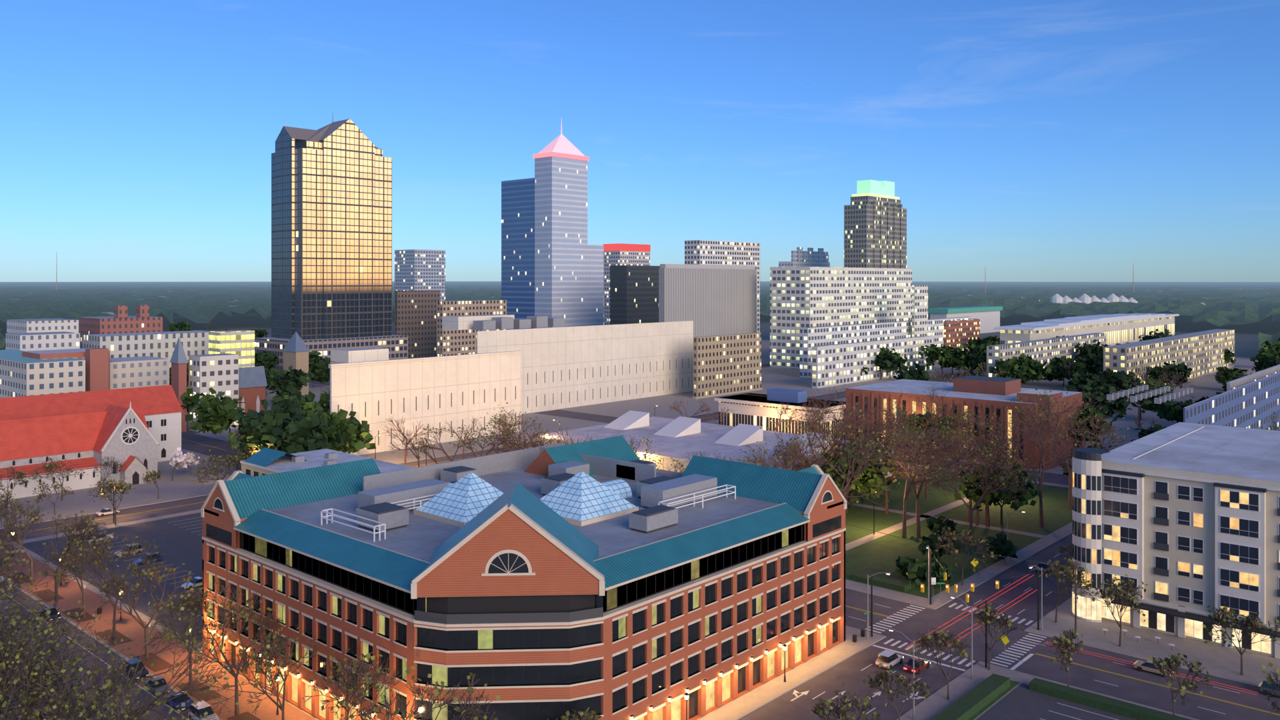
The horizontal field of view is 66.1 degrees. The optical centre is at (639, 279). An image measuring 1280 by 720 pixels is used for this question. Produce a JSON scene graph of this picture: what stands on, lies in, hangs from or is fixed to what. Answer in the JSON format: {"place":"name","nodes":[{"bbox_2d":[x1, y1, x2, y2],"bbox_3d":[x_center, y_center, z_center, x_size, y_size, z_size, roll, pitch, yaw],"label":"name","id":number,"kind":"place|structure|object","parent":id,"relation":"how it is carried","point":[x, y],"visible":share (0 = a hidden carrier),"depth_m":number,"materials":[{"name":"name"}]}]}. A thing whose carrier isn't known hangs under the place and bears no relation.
{"place":"outdoors","nodes":[
{"label":"outdoors","id":0,"kind":"place"},
{"bbox_2d":[22,348,109,389],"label":"office building","id":1,"kind":"structure","parent":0,"point":[77,353],"depth_m":353.10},
{"bbox_2d":[394,249,445,301],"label":"office building","id":2,"kind":"structure","parent":0,"point":[419,269],"depth_m":911.60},
{"bbox_2d":[501,121,603,329],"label":"tower","id":3,"kind":"structure","parent":0,"point":[552,263],"depth_m":715.61,"materials":[{"name":"blue glass"}]},
{"bbox_2d":[0,363,1279,719],"bbox_3d":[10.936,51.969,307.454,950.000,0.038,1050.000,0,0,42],"label":"roads","id":4,"kind":"structure","parent":0,"point":[1120,675],"depth_m":136.23,"materials":[{"name":"grey asphalt"}]},
{"bbox_2d":[38,606,61,621],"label":"car","id":5,"kind":"object","parent":4,"relation":"on","point":[54,612],"visible":0.68,"depth_m":150.71,"materials":[{"name":"black"}]},
{"bbox_2d":[95,508,119,516],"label":"car","id":6,"kind":"object","parent":4,"relation":"on","point":[103,512],"visible":0.92,"depth_m":216.71,"materials":[{"name":"white metal"}]},
{"bbox_2d":[112,485,114,522],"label":"street light","id":7,"kind":"object","parent":4,"relation":"on","point":[113,508],"visible":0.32,"depth_m":209.91,"materials":[{"name":"grey metal"}]},
{"bbox_2d":[122,657,149,680],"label":"car","id":8,"kind":"object","parent":4,"relation":"on","point":[145,673],"visible":0.62,"depth_m":128.65,"materials":[{"name":"blue metal"}]},
{"bbox_2d":[144,676,171,695],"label":"car","id":9,"kind":"object","parent":4,"relation":"on","point":[161,687],"visible":0.62,"depth_m":123.83,"materials":[{"name":"grey metal"}]},
{"bbox_2d":[164,690,193,711],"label":"car","id":10,"kind":"object","parent":4,"relation":"on","point":[179,700],"visible":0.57,"depth_m":119.42,"materials":[{"name":"blue metal"}]},
{"bbox_2d":[188,700,218,719],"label":"car","id":11,"kind":"object","parent":4,"relation":"on","point":[199,709],"visible":0.73,"depth_m":115.49,"materials":[{"name":"white metal"}]},
{"bbox_2d":[875,650,903,669],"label":"car","id":12,"kind":"object","parent":4,"relation":"on","point":[889,659],"visible":0.88,"depth_m":131.71,"materials":[{"name":"white metal"}]},
{"bbox_2d":[903,656,930,673],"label":"car","id":13,"kind":"object","parent":4,"relation":"on","point":[909,666],"visible":0.83,"depth_m":130.34,"materials":[{"name":"red metal"}]},
{"bbox_2d":[1034,562,1051,573],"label":"car","id":14,"kind":"object","parent":4,"relation":"on","point":[1046,567],"visible":0.78,"depth_m":174.62,"materials":[{"name":"black metal"}]},
{"bbox_2d":[906,574,1257,694],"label":"light trails","id":15,"kind":"object","parent":4,"relation":"on","point":[1043,643],"visible":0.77,"depth_m":146.05,"materials":[{"name":"red"}]},
{"bbox_2d":[1132,659,1173,677],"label":"car","id":16,"kind":"object","parent":4,"relation":"on","point":[1149,665],"visible":0.7,"depth_m":129.99,"materials":[{"name":"beige metal"}]},
{"bbox_2d":[1258,677,1279,695],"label":"car","id":17,"kind":"object","parent":4,"relation":"on","point":[1264,687],"visible":0.87,"depth_m":122.89,"materials":[{"name":"grey metal"}]},
{"bbox_2d":[0,312,1279,371],"bbox_3d":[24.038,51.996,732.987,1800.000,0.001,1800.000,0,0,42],"label":"city ground","id":18,"kind":"structure","parent":0,"point":[1246,340],"depth_m":1087.13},
{"bbox_2d":[0,349,85,397],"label":"building","id":19,"kind":"structure","parent":18,"relation":"on","point":[21,375],"depth_m":338.19,"materials":[{"name":"white concrete"}]},
{"bbox_2d":[5,331,79,351],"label":"white building","id":20,"kind":"structure","parent":18,"relation":"on","point":[41,341],"depth_m":428.56,"materials":[{"name":"white concrete"}]},
{"bbox_2d":[6,318,78,333],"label":"white building","id":21,"kind":"structure","parent":18,"relation":"on","point":[30,325],"depth_m":510.46,"materials":[{"name":"white concrete"}]},
{"bbox_2d":[0,384,183,499],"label":"church","id":22,"kind":"structure","parent":18,"relation":"on","point":[137,431],"depth_m":250.81,"materials":[{"name":"red stone"}]},
{"bbox_2d":[85,348,108,391],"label":"brick tower","id":23,"kind":"structure","parent":18,"relation":"on","point":[97,369],"depth_m":351.98,"materials":[{"name":"brown"}]},
{"bbox_2d":[78,304,162,348],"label":"brick building","id":24,"kind":"structure","parent":18,"relation":"on","point":[141,321],"depth_m":552.43,"materials":[{"name":"red brick"}]},
{"bbox_2d":[0,538,249,719],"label":"trees","id":25,"kind":"object","parent":18,"relation":"on","point":[9,671],"visible":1,"depth_m":90.53,"materials":[{"name":"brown plant"}]},
{"bbox_2d":[0,427,261,515],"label":"blossoming trees","id":26,"kind":"object","parent":18,"relation":"on","point":[178,459],"visible":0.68,"depth_m":231.48,"materials":[{"name":"brown plant"}]},
{"bbox_2d":[110,356,169,389],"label":"building","id":27,"kind":"structure","parent":18,"relation":"on","point":[133,372],"depth_m":372.69,"materials":[{"name":"beige concrete"}]},
{"bbox_2d":[82,330,208,385],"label":"building","id":28,"kind":"structure","parent":18,"relation":"on","point":[161,345],"depth_m":467.52,"materials":[{"name":"white concrete"}]},
{"bbox_2d":[0,321,330,444],"bbox_3d":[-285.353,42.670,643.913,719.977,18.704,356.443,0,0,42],"label":"trees","id":29,"kind":"object","parent":18,"relation":"on","point":[215,415],"visible":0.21,"depth_m":390.24,"materials":[{"name":"green plant"}]},
{"bbox_2d":[170,336,187,431],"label":"church steeple","id":30,"kind":"object","parent":18,"relation":"on","point":[179,361],"visible":0.77,"depth_m":336.29,"materials":[{"name":"brown"}]},
{"bbox_2d":[188,353,238,432],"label":"white building","id":31,"kind":"structure","parent":18,"relation":"on","point":[218,373],"depth_m":339.46,"materials":[{"name":"white concrete"}]},
{"bbox_2d":[208,330,254,367],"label":"building","id":32,"kind":"structure","parent":18,"relation":"on","point":[241,343],"depth_m":461.63,"materials":[{"name":"yellow glass"}]},
{"bbox_2d":[0,445,500,719],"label":"trees","id":33,"kind":"object","parent":18,"relation":"on","point":[100,555],"visible":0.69,"depth_m":123.80,"materials":[{"name":"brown plant"}]},
{"bbox_2d":[238,366,267,425],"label":"brick chapel","id":34,"kind":"structure","parent":18,"relation":"on","point":[253,384],"depth_m":354.07,"materials":[{"name":"brick"}]},
{"bbox_2d":[282,331,309,395],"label":"church steeple","id":35,"kind":"structure","parent":18,"relation":"on","point":[295,350],"depth_m":443.27,"materials":[{"name":"beige stone"}]},
{"bbox_2d":[226,390,376,461],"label":"trees","id":36,"kind":"object","parent":18,"relation":"on","point":[287,424],"visible":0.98,"depth_m":254.98,"materials":[{"name":"green plant"}]},
{"bbox_2d":[240,447,413,476],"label":"cream building","id":37,"kind":"structure","parent":18,"relation":"on","point":[264,461],"depth_m":217.92,"materials":[{"name":"beige concrete"}]},
{"bbox_2d":[254,334,407,371],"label":"tower podium","id":38,"kind":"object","parent":18,"relation":"on","point":[397,345],"visible":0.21,"depth_m":570.04,"materials":[{"name":"grey concrete"}]},
{"bbox_2d":[271,115,391,339],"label":"tower","id":39,"kind":"structure","parent":18,"relation":"on","point":[331,230],"depth_m":575.25,"materials":[{"name":"gold metal"}]},
{"bbox_2d":[394,290,439,358],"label":"building","id":40,"kind":"structure","parent":18,"relation":"on","point":[415,317],"depth_m":652.02,"materials":[{"name":"concrete"}]},
{"bbox_2d":[328,347,522,455],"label":"building","id":41,"kind":"structure","parent":18,"relation":"on","point":[375,388],"depth_m":307.75,"materials":[{"name":"beige concrete"}]},
{"bbox_2d":[436,300,506,356],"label":"office building","id":42,"kind":"structure","parent":18,"relation":"on","point":[451,342],"depth_m":610.22,"materials":[{"name":"beige concrete"}]},
{"bbox_2d":[382,412,659,463],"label":"trees","id":43,"kind":"object","parent":18,"relation":"on","point":[435,460],"visible":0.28,"depth_m":274.46,"materials":[{"name":"brown plant"}]},
{"bbox_2d":[200,435,847,719],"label":"brick office","id":44,"kind":"structure","parent":18,"relation":"on","point":[614,578],"depth_m":118.81,"materials":[{"name":"red brick"}]},
{"bbox_2d":[442,314,693,413],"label":"tall cream building","id":45,"kind":"structure","parent":18,"relation":"on","point":[568,367],"depth_m":406.49,"materials":[{"name":"concrete"}]},
{"bbox_2d":[602,243,650,325],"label":"building","id":46,"kind":"structure","parent":18,"relation":"on","point":[619,254],"depth_m":829.91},
{"bbox_2d":[610,265,659,324],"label":"office building","id":47,"kind":"structure","parent":18,"relation":"on","point":[634,294],"depth_m":668.05,"materials":[{"name":"black glass"}]},
{"bbox_2d":[0,339,1279,719],"bbox_3d":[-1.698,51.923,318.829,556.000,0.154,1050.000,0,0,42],"label":"sidewalks","id":48,"kind":"structure","parent":18,"relation":"on","point":[178,539],"depth_m":180.50,"materials":[{"name":"concrete"}]},
{"bbox_2d":[11,531,13,556],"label":"post lamp","id":49,"kind":"object","parent":48,"relation":"on","point":[13,546],"visible":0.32,"depth_m":184.12,"materials":[{"name":"grey metal"}]},
{"bbox_2d":[88,532,113,542],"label":"car","id":50,"kind":"object","parent":48,"relation":"on","point":[111,536],"visible":0.36,"depth_m":195.66,"materials":[{"name":"white metal"}]},
{"bbox_2d":[119,589,122,621],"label":"post lamp","id":51,"kind":"object","parent":48,"relation":"on","point":[121,618],"visible":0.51,"depth_m":149.32,"materials":[{"name":"grey"}]},
{"bbox_2d":[114,542,143,556],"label":"car","id":52,"kind":"object","parent":48,"relation":"on","point":[139,549],"visible":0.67,"depth_m":185.79,"materials":[{"name":"beige"}]},
{"bbox_2d":[133,551,162,565],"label":"car","id":53,"kind":"object","parent":48,"relation":"on","point":[160,558],"visible":0.62,"depth_m":179.93,"materials":[{"name":"blue metal"}]},
{"bbox_2d":[181,576,202,589],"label":"car","id":54,"kind":"object","parent":48,"relation":"on","point":[198,581],"visible":0.55,"depth_m":165.89,"materials":[{"name":"white metal"}]},
{"bbox_2d":[275,674,279,715],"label":"post lamp","id":55,"kind":"object","parent":48,"relation":"on","point":[277,708],"visible":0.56,"depth_m":117.20,"materials":[{"name":"grey metal"}]},
{"bbox_2d":[374,434,380,459],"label":"street light","id":56,"kind":"object","parent":48,"relation":"on","point":[375,450],"visible":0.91,"depth_m":276.72,"materials":[{"name":"grey metal"}]},
{"bbox_2d":[82,558,1009,683],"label":"traffic signs","id":57,"kind":"object","parent":48,"relation":"on","point":[1005,640],"visible":0.65,"depth_m":158.40,"materials":[{"name":"yellow"}]},
{"bbox_2d":[97,607,1174,649],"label":"street furniture","id":58,"kind":"object","parent":48,"relation":"on","point":[863,631],"visible":0.97,"depth_m":142.74,"materials":[{"name":"grey"}]},
{"bbox_2d":[684,692,689,719],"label":"post lamp","id":59,"kind":"object","parent":48,"relation":"on","point":[686,695],"visible":1,"depth_m":111.96,"materials":[{"name":"grey"}]},
{"bbox_2d":[782,644,787,681],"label":"post lamp","id":60,"kind":"object","parent":48,"relation":"on","point":[785,646],"visible":1,"depth_m":126.81,"materials":[{"name":"grey metal"}]},
{"bbox_2d":[873,490,877,534],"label":"street light","id":61,"kind":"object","parent":48,"relation":"on","point":[874,513],"visible":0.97,"depth_m":200.27,"materials":[{"name":"grey metal"}]},
{"bbox_2d":[867,572,890,639],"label":"street light","id":62,"kind":"object","parent":48,"relation":"on","point":[885,573],"visible":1,"depth_m":141.62,"materials":[{"name":"grey metal"}]},
{"bbox_2d":[888,628,914,719],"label":"street light","id":63,"kind":"object","parent":48,"relation":"on","point":[913,677],"visible":0.93,"depth_m":115.91,"materials":[{"name":"grey metal"}]},
{"bbox_2d":[926,545,929,604],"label":"street light","id":64,"kind":"object","parent":48,"relation":"on","point":[927,547],"visible":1,"depth_m":156.99,"materials":[{"name":"grey metal"}]},
{"bbox_2d":[870,548,1039,667],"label":"traffic lights","id":65,"kind":"object","parent":48,"relation":"on","point":[972,587],"visible":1,"depth_m":144.21,"materials":[{"name":"grey"}]},
{"bbox_2d":[950,595,972,679],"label":"street light","id":66,"kind":"object","parent":48,"relation":"on","point":[954,597],"visible":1,"depth_m":127.66,"materials":[{"name":"grey metal"}]},
{"bbox_2d":[845,523,1083,633],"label":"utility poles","id":67,"kind":"object","parent":48,"relation":"on","point":[1075,596],"visible":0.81,"depth_m":143.09,"materials":[{"name":"brown metal"}]},
{"bbox_2d":[1006,510,1025,563],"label":"street light","id":68,"kind":"object","parent":48,"relation":"on","point":[1024,511],"visible":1,"depth_m":179.89,"materials":[{"name":"grey metal"}]},
{"bbox_2d":[851,567,1191,719],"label":"hedges","id":69,"kind":"object","parent":48,"relation":"on","point":[972,702],"visible":0.96,"depth_m":120.48,"materials":[{"name":"green plant"}]},
{"bbox_2d":[1028,565,1042,630],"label":"street light","id":70,"kind":"object","parent":48,"relation":"on","point":[1041,614],"visible":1,"depth_m":145.28,"materials":[{"name":"grey metal"}]},
{"bbox_2d":[388,399,935,472],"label":"museum trees","id":71,"kind":"object","parent":18,"relation":"on","point":[503,435],"visible":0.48,"depth_m":250.94,"materials":[{"name":"brown plant"}]},
{"bbox_2d":[660,264,755,269],"bbox_3d":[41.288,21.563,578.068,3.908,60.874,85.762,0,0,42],"label":"roof parapet","id":72,"kind":"structure","parent":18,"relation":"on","point":[706,266],"depth_m":572.19,"materials":[{"name":"grey concrete"}]},
{"bbox_2d":[534,410,896,491],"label":"museum","id":73,"kind":"structure","parent":18,"relation":"on","point":[680,438],"depth_m":272.73,"materials":[{"name":"paint"}]},
{"bbox_2d":[684,240,759,332],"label":"building","id":74,"kind":"structure","parent":18,"relation":"on","point":[703,252],"depth_m":743.60,"materials":[{"name":"grey concrete"}]},
{"bbox_2d":[693,332,761,396],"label":"office building","id":75,"kind":"structure","parent":18,"relation":"on","point":[725,363],"depth_m":445.53,"materials":[{"name":"beige concrete"}]},
{"bbox_2d":[658,268,756,337],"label":"building","id":76,"kind":"structure","parent":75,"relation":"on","point":[711,302],"depth_m":570.61,"materials":[{"name":"grey"}]},
{"bbox_2d":[692,388,762,399],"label":"tan hotel base","id":77,"kind":"object","parent":18,"relation":"on","point":[725,393],"visible":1,"depth_m":444.41,"materials":[{"name":"beige concrete"}]},
{"bbox_2d":[714,388,845,439],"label":"building","id":78,"kind":"structure","parent":18,"relation":"on","point":[757,409],"depth_m":314.69,"materials":[{"name":"paint"}]},
{"bbox_2d":[778,247,829,267],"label":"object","id":79,"kind":"object","parent":18,"relation":"on","point":[809,257],"visible":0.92,"depth_m":837.78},
{"bbox_2d":[770,266,911,368],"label":"office building","id":80,"kind":"structure","parent":18,"relation":"on","point":[805,297],"depth_m":587.43,"materials":[{"name":"white concrete"}]},
{"bbox_2d":[812,335,933,388],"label":"building","id":81,"kind":"structure","parent":18,"relation":"on","point":[834,365],"depth_m":497.82,"materials":[{"name":"white concrete"}]},
{"bbox_2d":[844,180,906,268],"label":"tower","id":82,"kind":"structure","parent":18,"relation":"on","point":[875,224],"depth_m":774.36,"materials":[{"name":"grey"}]},
{"bbox_2d":[800,316,974,377],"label":"building","id":83,"kind":"structure","parent":18,"relation":"on","point":[811,337],"depth_m":556.93,"materials":[{"name":"white concrete"}]},
{"bbox_2d":[547,526,1279,719],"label":"trees","id":84,"kind":"object","parent":18,"relation":"on","point":[1222,619],"visible":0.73,"depth_m":124.08,"materials":[{"name":"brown plant"}]},
{"bbox_2d":[912,285,927,337],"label":"building","id":85,"kind":"structure","parent":18,"relation":"on","point":[919,311],"depth_m":604.84,"materials":[{"name":"white concrete"}]},
{"bbox_2d":[736,382,1134,586],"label":"park trees","id":86,"kind":"object","parent":18,"relation":"on","point":[859,465],"visible":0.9,"depth_m":208.80,"materials":[{"name":"brown plant"}]},
{"bbox_2d":[943,318,979,355],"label":"brick building","id":87,"kind":"structure","parent":18,"relation":"on","point":[957,333],"depth_m":655.37,"materials":[{"name":"red brick"}]},
{"bbox_2d":[846,375,1081,469],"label":"brick office","id":88,"kind":"structure","parent":18,"relation":"on","point":[979,393],"depth_m":290.36,"materials":[{"name":"red brick"}]},
{"bbox_2d":[928,306,1002,333],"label":"green roof building","id":89,"kind":"structure","parent":18,"relation":"on","point":[989,317],"depth_m":954.30,"materials":[{"name":"grey"}]},
{"bbox_2d":[986,332,1106,377],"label":"office building","id":90,"kind":"structure","parent":18,"relation":"on","point":[1041,351],"depth_m":524.19,"materials":[{"name":"white concrete"}]},
{"bbox_2d":[860,328,1279,386],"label":"trees","id":91,"kind":"object","parent":18,"relation":"on","point":[1089,359],"visible":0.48,"depth_m":522.15,"materials":[{"name":"green plant"}]},
{"bbox_2d":[888,352,1279,469],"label":"trees","id":92,"kind":"object","parent":18,"relation":"on","point":[1099,389],"visible":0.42,"depth_m":395.29,"materials":[{"name":"green plant"}]},
{"bbox_2d":[993,313,1179,345],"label":"building","id":93,"kind":"structure","parent":18,"relation":"on","point":[1117,328],"depth_m":724.73,"materials":[{"name":"white"}]},
{"bbox_2d":[1103,329,1234,398],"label":"lit apartment","id":94,"kind":"structure","parent":18,"relation":"on","point":[1201,353],"depth_m":495.60,"materials":[{"name":"beige concrete"}]},
{"bbox_2d":[1072,422,1279,658],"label":"apartment block","id":95,"kind":"structure","parent":18,"relation":"on","point":[1181,520],"depth_m":144.46,"materials":[{"name":"beige paint"}]},
{"bbox_2d":[1106,372,1279,430],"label":"blue building","id":96,"kind":"structure","parent":18,"relation":"on","point":[1255,405],"depth_m":248.28,"materials":[{"name":"metal"}]},
{"bbox_2d":[1226,364,1279,391],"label":"white roof","id":97,"kind":"structure","parent":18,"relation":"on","point":[1241,381],"depth_m":324.53,"materials":[{"name":"white concrete"}]},
{"bbox_2d":[0,281,1279,322],"bbox_3d":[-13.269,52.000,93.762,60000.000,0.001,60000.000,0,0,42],"label":"ground","id":98,"kind":"structure","parent":0,"point":[253,314],"depth_m":21902.78,"materials":[{"name":"green plant"}]},
{"bbox_2d":[56,278,1133,293],"bbox_3d":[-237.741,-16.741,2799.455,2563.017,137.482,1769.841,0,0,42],"label":"masts","id":99,"kind":"object","parent":98,"relation":"on","point":[985,288],"visible":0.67,"depth_m":2798.78,"materials":[{"name":"red"}]},
{"bbox_2d":[0,282,1279,350],"bbox_3d":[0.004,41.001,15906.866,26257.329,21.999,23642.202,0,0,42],"label":"forest canopy","id":100,"kind":"object","parent":98,"relation":"on","point":[1220,304],"visible":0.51,"depth_m":1800.70,"materials":[{"name":"green plant"}]},
{"bbox_2d":[1050,293,1137,313],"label":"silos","id":101,"kind":"object","parent":98,"relation":"on","point":[1085,298],"visible":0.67,"depth_m":1493.26,"materials":[{"name":"white"}]},
{"bbox_2d":[0,0,1279,281],"label":"sky","id":102,"kind":"structure","parent":0,"point":[1018,141],"materials":[{"name":"blue"}]}
]}

